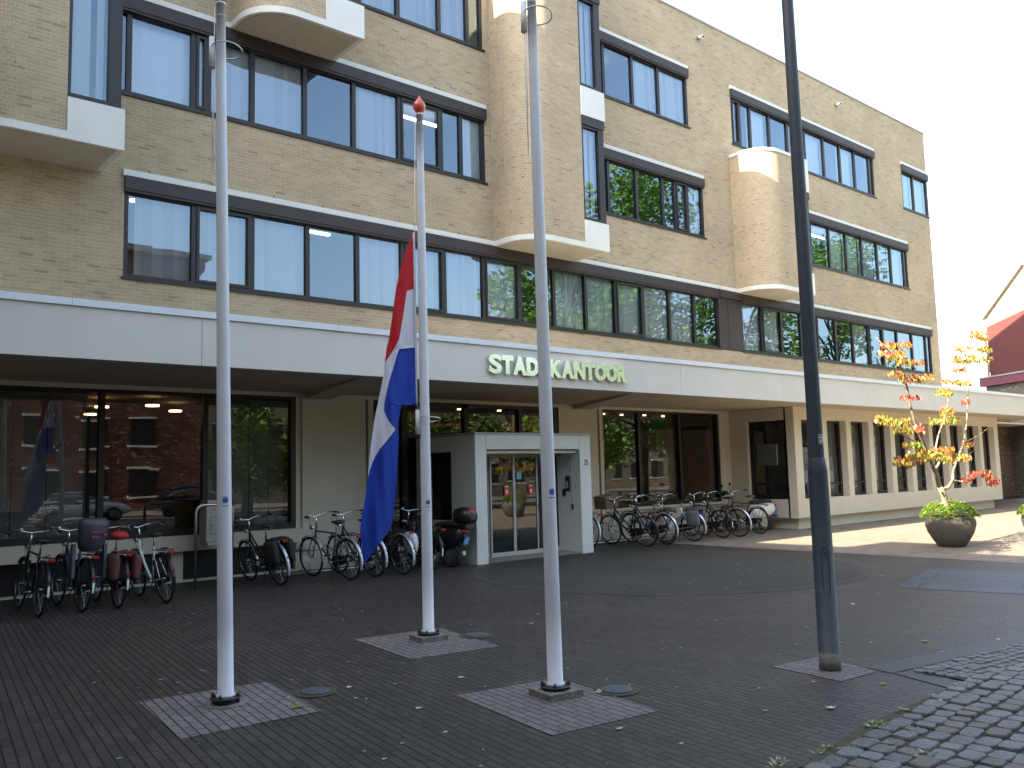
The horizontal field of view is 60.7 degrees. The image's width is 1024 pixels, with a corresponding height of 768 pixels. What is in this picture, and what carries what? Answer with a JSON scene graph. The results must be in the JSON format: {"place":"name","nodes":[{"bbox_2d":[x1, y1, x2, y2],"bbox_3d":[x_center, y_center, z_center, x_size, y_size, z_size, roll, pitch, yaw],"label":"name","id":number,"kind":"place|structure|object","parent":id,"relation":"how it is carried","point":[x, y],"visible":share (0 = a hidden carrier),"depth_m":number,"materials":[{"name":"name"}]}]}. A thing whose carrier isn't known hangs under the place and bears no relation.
{"place":"outdoors","nodes":[
{"label":"outdoors","id":0,"kind":"place"},
{"bbox_2d":[0,496,1023,767],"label":"plaza paving","id":1,"kind":"structure","parent":0,"point":[134,650],"depth_m":7.85,"materials":[{"name":"grey brick"}]},
{"bbox_2d":[8,528,61,616],"bbox_3d":[-6.495,2.532,11.846,0.659,1.118,1.810,10,-12,-40],"label":"bicycle","id":2,"kind":"object","parent":1,"relation":"on","point":[37,590],"visible":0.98,"depth_m":11.67,"materials":[{"name":"black metal"}]},
{"bbox_2d":[47,518,109,611],"bbox_3d":[-6.099,2.485,12.152,0.659,1.253,1.810,9,-12,-43],"label":"bicycle","id":3,"kind":"object","parent":1,"relation":"on","point":[91,534],"visible":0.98,"depth_m":11.74,"materials":[{"name":"black metal"}]},
{"bbox_2d":[89,525,141,607],"bbox_3d":[-5.737,2.573,12.449,0.659,1.118,1.810,7,-10,-40],"label":"bicycle","id":4,"kind":"object","parent":1,"relation":"on","point":[132,562],"visible":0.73,"depth_m":11.95,"materials":[{"name":"black metal"}]},
{"bbox_2d":[119,521,175,602],"bbox_3d":[-5.307,2.599,12.784,0.659,1.118,1.810,-4,-2,-43],"label":"bicycle","id":5,"kind":"object","parent":1,"relation":"on","point":[158,579],"visible":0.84,"depth_m":12.59,"materials":[{"name":"black metal"}]},
{"bbox_2d":[199,500,216,544],"bbox_3d":[-5.033,2.661,14.803,0.420,1.380,0.326,4,-8,-40],"label":"mailbox","id":6,"kind":"object","parent":1,"relation":"on","point":[207,525],"visible":0.48,"depth_m":14.66,"materials":[{"name":"grey metal"}]},
{"bbox_2d":[194,503,233,589],"bbox_3d":[-4.814,2.603,14.116,0.648,1.344,0.046,4,-8,-40],"label":"hoop rail","id":7,"kind":"object","parent":1,"relation":"on","point":[195,539],"visible":0.61,"depth_m":13.94,"materials":[{"name":"silver metal"}]},
{"bbox_2d":[140,682,320,738],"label":"light paving","id":8,"kind":"structure","parent":1,"relation":"on","point":[184,716],"depth_m":6.48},
{"bbox_2d":[202,0,248,708],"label":"flagpole","id":9,"kind":"object","parent":8,"relation":"on","point":[226,696],"visible":1,"depth_m":6.87,"materials":[{"name":"metal"}]},
{"bbox_2d":[234,512,295,584],"bbox_3d":[-4.161,2.733,14.486,0.659,1.147,1.810,-8,0,-43],"label":"bicycle","id":10,"kind":"object","parent":1,"relation":"on","point":[270,555],"visible":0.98,"depth_m":14.17,"materials":[{"name":"black metal"}]},
{"bbox_2d":[293,686,336,697],"bbox_3d":[-1.570,2.450,6.970,0.348,0.019,0.348,4,-8,-40],"label":"manhole cover","id":11,"kind":"object","parent":1,"relation":"on","point":[315,692],"visible":1,"depth_m":6.92,"materials":[{"name":"metal"}]},
{"bbox_2d":[299,511,362,579],"bbox_3d":[-3.133,2.766,14.954,1.810,1.118,0.659,-7,-2,42],"label":"bicycle","id":12,"kind":"object","parent":1,"relation":"on","point":[337,561],"visible":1,"depth_m":14.81,"materials":[{"name":"black metal"}]},
{"bbox_2d":[281,538,420,576],"bbox_3d":[-2.787,3.169,16.130,2.916,0.526,0.524,4,-8,-40],"label":"bicycle rack","id":13,"kind":"object","parent":1,"relation":"on","point":[355,568],"visible":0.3,"depth_m":15.78,"materials":[{"name":"silver metal"}]},
{"bbox_2d":[327,509,387,576],"bbox_3d":[-2.753,2.794,15.335,1.810,1.118,0.659,-7,-3,44],"label":"bicycle","id":14,"kind":"object","parent":1,"relation":"on","point":[374,556],"visible":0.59,"depth_m":15.20,"materials":[{"name":"black metal"}]},
{"bbox_2d":[357,509,417,574],"bbox_3d":[-2.284,2.808,15.581,0.659,1.118,1.810,-3,-3,-43],"label":"bicycle","id":15,"kind":"object","parent":1,"relation":"on","point":[410,542],"visible":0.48,"depth_m":15.23,"materials":[{"name":"black metal"}]},
{"bbox_2d":[392,507,444,569],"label":"bicycle","id":16,"kind":"object","parent":1,"relation":"on","point":[419,551],"visible":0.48,"depth_m":16.02,"materials":[{"name":"black metal"}]},
{"bbox_2d":[354,628,497,658],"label":"light paving","id":17,"kind":"structure","parent":1,"relation":"on","point":[403,645],"depth_m":8.80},
{"bbox_2d":[409,96,447,642],"bbox_3d":[-0.934,-0.265,9.396,0.318,5.890,0.300,2,-7,-32],"label":"flagpole","id":18,"kind":"object","parent":17,"relation":"on","point":[428,633],"visible":1,"depth_m":9.29,"materials":[{"name":"metal"}]},
{"bbox_2d":[360,232,416,562],"bbox_3d":[-1.276,0.072,9.027,0.711,3.453,0.096,4,-8,-40],"label":"flag","id":19,"kind":"object","parent":18,"relation":"hanging from","point":[398,387],"visible":1,"depth_m":9.02,"materials":[{"name":"multicoloured fabric"}]},
{"bbox_2d":[393,496,477,566],"bbox_3d":[-1.510,2.814,16.676,1.954,1.300,0.740,-6,-13,36],"label":"scooter","id":20,"kind":"object","parent":1,"relation":"on","point":[453,536],"visible":0.67,"depth_m":16.23,"materials":[{"name":"black plastic"}]},
{"bbox_2d":[459,632,492,638],"bbox_3d":[-0.378,2.652,9.234,0.362,0.019,0.362,4,-8,-40],"label":"manhole cover","id":21,"kind":"object","parent":1,"relation":"on","point":[477,635],"visible":1,"depth_m":9.17,"materials":[{"name":"metal"}]},
{"bbox_2d":[0,0,1023,599],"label":"office building","id":22,"kind":"structure","parent":1,"relation":"on","point":[676,354],"depth_m":19.38,"materials":[{"name":"beige brick"}]},
{"bbox_2d":[0,552,168,596],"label":"basement window","id":23,"kind":"structure","parent":22,"relation":"in","point":[7,572],"depth_m":13.75,"materials":[{"name":"black glass"}]},
{"bbox_2d":[0,385,295,546],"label":"window","id":24,"kind":"structure","parent":22,"relation":"in","point":[257,459],"depth_m":14.32,"materials":[{"name":"black glass"}]},
{"bbox_2d":[183,545,292,578],"bbox_3d":[-4.911,3.163,15.707,2.100,0.500,0.020,4,-8,-40],"label":"basement window","id":25,"kind":"structure","parent":22,"relation":"in","point":[206,559],"depth_m":15.39,"materials":[{"name":"black glass"}]},
{"bbox_2d":[121,0,487,184],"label":"window","id":26,"kind":"structure","parent":22,"relation":"in","point":[266,87],"depth_m":16.95,"materials":[{"name":"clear glass"}]},
{"bbox_2d":[121,168,722,349],"bbox_3d":[-0.305,-2.349,20.210,16.640,1.962,0.286,4,-8,-40],"label":"window","id":27,"kind":"structure","parent":22,"relation":"in","point":[468,277],"depth_m":18.19,"materials":[{"name":"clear glass"}]},
{"bbox_2d":[361,0,484,51],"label":"window","id":28,"kind":"structure","parent":22,"relation":"in","point":[449,19],"depth_m":19.77,"materials":[{"name":"clear glass"}]},
{"bbox_2d":[599,26,690,128],"bbox_3d":[3.183,-8.510,23.957,5.060,1.962,0.285,4,-8,-40],"label":"window","id":29,"kind":"structure","parent":22,"relation":"in","point":[656,87],"depth_m":24.62,"materials":[{"name":"clear glass"}]},
{"bbox_2d":[604,143,706,239],"bbox_3d":[3.463,-5.305,23.798,5.580,1.962,0.285,4,-8,-40],"label":"window","id":30,"kind":"structure","parent":22,"relation":"in","point":[692,183],"depth_m":24.42,"materials":[{"name":"clear glass"}]},
{"bbox_2d":[602,409,721,507],"bbox_3d":[4.048,1.987,23.430,4.820,2.480,0.130,4,-8,-40],"label":"window","id":31,"kind":"structure","parent":22,"relation":"in","point":[636,413],"depth_m":23.78,"materials":[{"name":"clear glass"}]},
{"bbox_2d":[748,420,787,498],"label":"window","id":32,"kind":"structure","parent":22,"relation":"in","point":[751,433],"depth_m":24.71,"materials":[{"name":"black metal"}]},
{"bbox_2d":[729,85,876,198],"bbox_3d":[10.084,-8.085,29.813,8.980,1.962,0.295,4,-8,-40],"label":"window","id":33,"kind":"structure","parent":22,"relation":"in","point":[753,120],"depth_m":29.96,"materials":[{"name":"clear glass"}]},
{"bbox_2d":[801,420,808,498],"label":"window","id":34,"kind":"structure","parent":22,"relation":"in","point":[805,421],"depth_m":24.23,"materials":[{"name":"black glass"}]},
{"bbox_2d":[826,421,843,496],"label":"window","id":35,"kind":"structure","parent":22,"relation":"in","point":[834,483],"depth_m":25.56,"materials":[{"name":"black glass"}]},
{"bbox_2d":[741,294,934,374],"bbox_3d":[11.667,-1.614,30.356,12.700,1.962,0.286,4,-8,-40],"label":"window","id":36,"kind":"structure","parent":22,"relation":"in","point":[761,321],"depth_m":29.76,"materials":[{"name":"clear glass"}]},
{"bbox_2d":[850,422,865,494],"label":"window","id":37,"kind":"structure","parent":22,"relation":"in","point":[857,481],"depth_m":26.42,"materials":[{"name":"black glass"}]},
{"bbox_2d":[809,210,910,289],"bbox_3d":[11.765,-4.794,30.842,9.180,1.962,0.295,4,-8,-40],"label":"window","id":38,"kind":"structure","parent":22,"relation":"in","point":[849,232],"depth_m":31.55,"materials":[{"name":"clear glass"}]},
{"bbox_2d":[873,423,887,493],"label":"window","id":39,"kind":"structure","parent":22,"relation":"in","point":[875,432],"depth_m":27.27,"materials":[{"name":"black glass"}]},
{"bbox_2d":[894,424,907,491],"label":"window","id":40,"kind":"structure","parent":22,"relation":"in","point":[900,479],"depth_m":28.12,"materials":[{"name":"black glass"}]},
{"bbox_2d":[900,161,930,218],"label":"window","id":41,"kind":"structure","parent":22,"relation":"in","point":[915,196],"depth_m":34.86,"materials":[{"name":"clear glass"}]},
{"bbox_2d":[913,424,926,490],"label":"window","id":42,"kind":"structure","parent":22,"relation":"in","point":[923,478],"depth_m":28.92,"materials":[{"name":"black glass"}]},
{"bbox_2d":[932,425,943,487],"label":"window","id":43,"kind":"structure","parent":22,"relation":"in","point":[937,426],"depth_m":29.76,"materials":[{"name":"black glass"}]},
{"bbox_2d":[949,425,960,487],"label":"window","id":44,"kind":"structure","parent":22,"relation":"in","point":[958,477],"depth_m":30.63,"materials":[{"name":"black glass"}]},
{"bbox_2d":[967,426,976,486],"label":"window","id":45,"kind":"structure","parent":22,"relation":"in","point":[974,484],"depth_m":31.50,"materials":[{"name":"black glass"}]},
{"bbox_2d":[982,427,990,485],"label":"window","id":46,"kind":"structure","parent":22,"relation":"in","point":[985,428],"depth_m":32.39,"materials":[{"name":"black glass"}]},
{"bbox_2d":[33,539,1020,766],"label":"fallen leaves","id":47,"kind":"object","parent":1,"relation":"on","point":[296,706],"visible":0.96,"depth_m":7.16,"materials":[{"name":"beige plant"}]},
{"bbox_2d":[458,680,658,734],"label":"light paving","id":48,"kind":"structure","parent":1,"relation":"on","point":[589,708],"depth_m":6.31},
{"bbox_2d":[521,0,582,702],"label":"flagpole","id":49,"kind":"object","parent":48,"relation":"on","point":[555,688],"visible":1,"depth_m":6.86,"materials":[{"name":"metal"}]},
{"bbox_2d":[592,512,601,546],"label":"bicycle","id":50,"kind":"object","parent":1,"relation":"on","point":[599,529],"visible":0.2,"depth_m":19.26,"materials":[{"name":"silver metal"}]},
{"bbox_2d":[593,684,639,696],"bbox_3d":[0.811,2.370,6.783,0.362,0.019,0.362,4,-8,-40],"label":"manhole cover","id":51,"kind":"object","parent":1,"relation":"on","point":[615,690],"visible":1,"depth_m":6.73,"materials":[{"name":"metal"}]},
{"bbox_2d":[593,494,658,546],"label":"bicycle","id":52,"kind":"object","parent":1,"relation":"on","point":[607,501],"visible":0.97,"depth_m":20.05,"materials":[{"name":"metal"}]},
{"bbox_2d":[621,494,678,544],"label":"bicycle","id":53,"kind":"object","parent":1,"relation":"on","point":[664,528],"visible":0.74,"depth_m":20.12,"materials":[{"name":"black metal"}]},
{"bbox_2d":[593,513,740,543],"bbox_3d":[3.766,3.572,21.684,6.316,0.526,0.524,4,-8,-40],"label":"bicycle rack","id":54,"kind":"object","parent":1,"relation":"on","point":[614,541],"visible":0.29,"depth_m":21.29,"materials":[{"name":"silver metal"}]},
{"bbox_2d":[472,550,871,594],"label":"circle paving","id":55,"kind":"structure","parent":1,"relation":"on","point":[714,571],"depth_m":14.50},
{"bbox_2d":[772,657,876,680],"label":"light paving","id":56,"kind":"structure","parent":1,"relation":"on","point":[811,665],"depth_m":7.28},
{"bbox_2d":[781,0,841,671],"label":"lamp post","id":57,"kind":"object","parent":56,"relation":"on","point":[829,654],"visible":0.96,"depth_m":7.48,"materials":[{"name":"metal"}]},
{"bbox_2d":[821,549,830,592],"bbox_3d":[2.625,1.557,7.306,0.066,0.375,0.013,-2,-6,9],"label":"service door","id":58,"kind":"structure","parent":57,"relation":"in","point":[821,549],"depth_m":7.30,"materials":[{"name":"grey metal"}]},
{"bbox_2d":[797,641,1023,767],"bbox_3d":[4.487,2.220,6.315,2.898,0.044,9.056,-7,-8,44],"label":"cobblestones","id":59,"kind":"structure","parent":1,"relation":"on","point":[955,715],"depth_m":5.54,"materials":[{"name":"grey stone"}]},
{"bbox_2d":[766,677,972,767],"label":"weeds","id":60,"kind":"object","parent":59,"relation":"on","point":[772,762],"visible":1,"depth_m":5.19,"materials":[{"name":"green plant"}]},
{"bbox_2d":[865,633,1023,687],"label":"stone strips","id":61,"kind":"object","parent":1,"relation":"on","point":[901,665],"visible":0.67,"depth_m":7.56,"materials":[{"name":"grey stone"}]},
{"bbox_2d":[897,568,1023,593],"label":"blue tiles","id":62,"kind":"object","parent":1,"relation":"on","point":[1011,582],"visible":1,"depth_m":12.50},
{"bbox_2d":[614,498,1023,562],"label":"pink paving","id":63,"kind":"structure","parent":0,"point":[998,536],"depth_m":20.23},
{"bbox_2d":[619,494,677,541],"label":"bicycle","id":64,"kind":"object","parent":63,"relation":"on","point":[670,540],"visible":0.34,"depth_m":20.70,"materials":[{"name":"black metal"}]},
{"bbox_2d":[645,493,706,540],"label":"bicycle","id":65,"kind":"object","parent":63,"relation":"on","point":[695,517],"visible":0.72,"depth_m":20.56,"materials":[{"name":"black metal"}]},
{"bbox_2d":[680,491,732,537],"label":"bicycle","id":66,"kind":"object","parent":63,"relation":"on","point":[711,524],"visible":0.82,"depth_m":21.55,"materials":[{"name":"black metal"}]},
{"bbox_2d":[694,491,751,536],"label":"bicycle","id":67,"kind":"object","parent":63,"relation":"on","point":[734,521],"visible":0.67,"depth_m":21.74,"materials":[{"name":"black metal"}]},
{"bbox_2d":[719,489,769,533],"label":"bicycle","id":68,"kind":"object","parent":63,"relation":"on","point":[755,520],"visible":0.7,"depth_m":22.59,"materials":[{"name":"black metal"}]},
{"bbox_2d":[714,482,777,531],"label":"bicycle","id":69,"kind":"object","parent":63,"relation":"on","point":[770,509],"visible":0.59,"depth_m":23.47,"materials":[{"name":"metal"}]},
{"bbox_2d":[925,515,976,546],"bbox_3d":[8.928,2.998,17.769,0.950,0.609,0.950,4,-8,-40],"label":"planter","id":70,"kind":"object","parent":63,"relation":"on","point":[953,531],"visible":0.93,"depth_m":17.44,"materials":[{"name":"concrete"}]},
{"bbox_2d":[874,327,1001,515],"bbox_3d":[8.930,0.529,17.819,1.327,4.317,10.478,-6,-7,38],"label":"autumn tree","id":71,"kind":"object","parent":70,"relation":"in","point":[928,455],"visible":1,"depth_m":17.41,"materials":[{"name":"yellow plant"}]},
{"bbox_2d":[919,498,980,519],"bbox_3d":[8.915,2.531,17.816,1.160,0.432,1.162,4,-8,-40],"label":"shrub","id":72,"kind":"object","parent":70,"relation":"in","point":[954,505],"visible":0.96,"depth_m":17.59,"materials":[{"name":"green plant"}]},
{"bbox_2d":[978,262,1023,496],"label":"brick house","id":73,"kind":"structure","parent":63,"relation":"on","point":[1003,315],"depth_m":42.28,"materials":[{"name":"red"}]},
{"bbox_2d":[663,0,1023,389],"label":"sky","id":74,"kind":"structure","parent":0,"point":[951,71],"materials":[{"name":"white"}]},
{"bbox_2d":[975,319,989,390],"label":"building","id":75,"kind":"structure","parent":0,"point":[980,325],"depth_m":47.41,"materials":[{"name":"beige paint"}]},
{"bbox_3d":[10.954,2.952,17.829,0.950,0.609,0.950,4,-8,-40],"label":"planter","id":76,"kind":"object","parent":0,"visible":0},
{"bbox_2d":[1016,504,1023,514],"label":"shrub","id":77,"kind":"object","parent":76,"relation":"in","point":[1020,510],"visible":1,"depth_m":17.99,"materials":[{"name":"green plant"}]}
]}

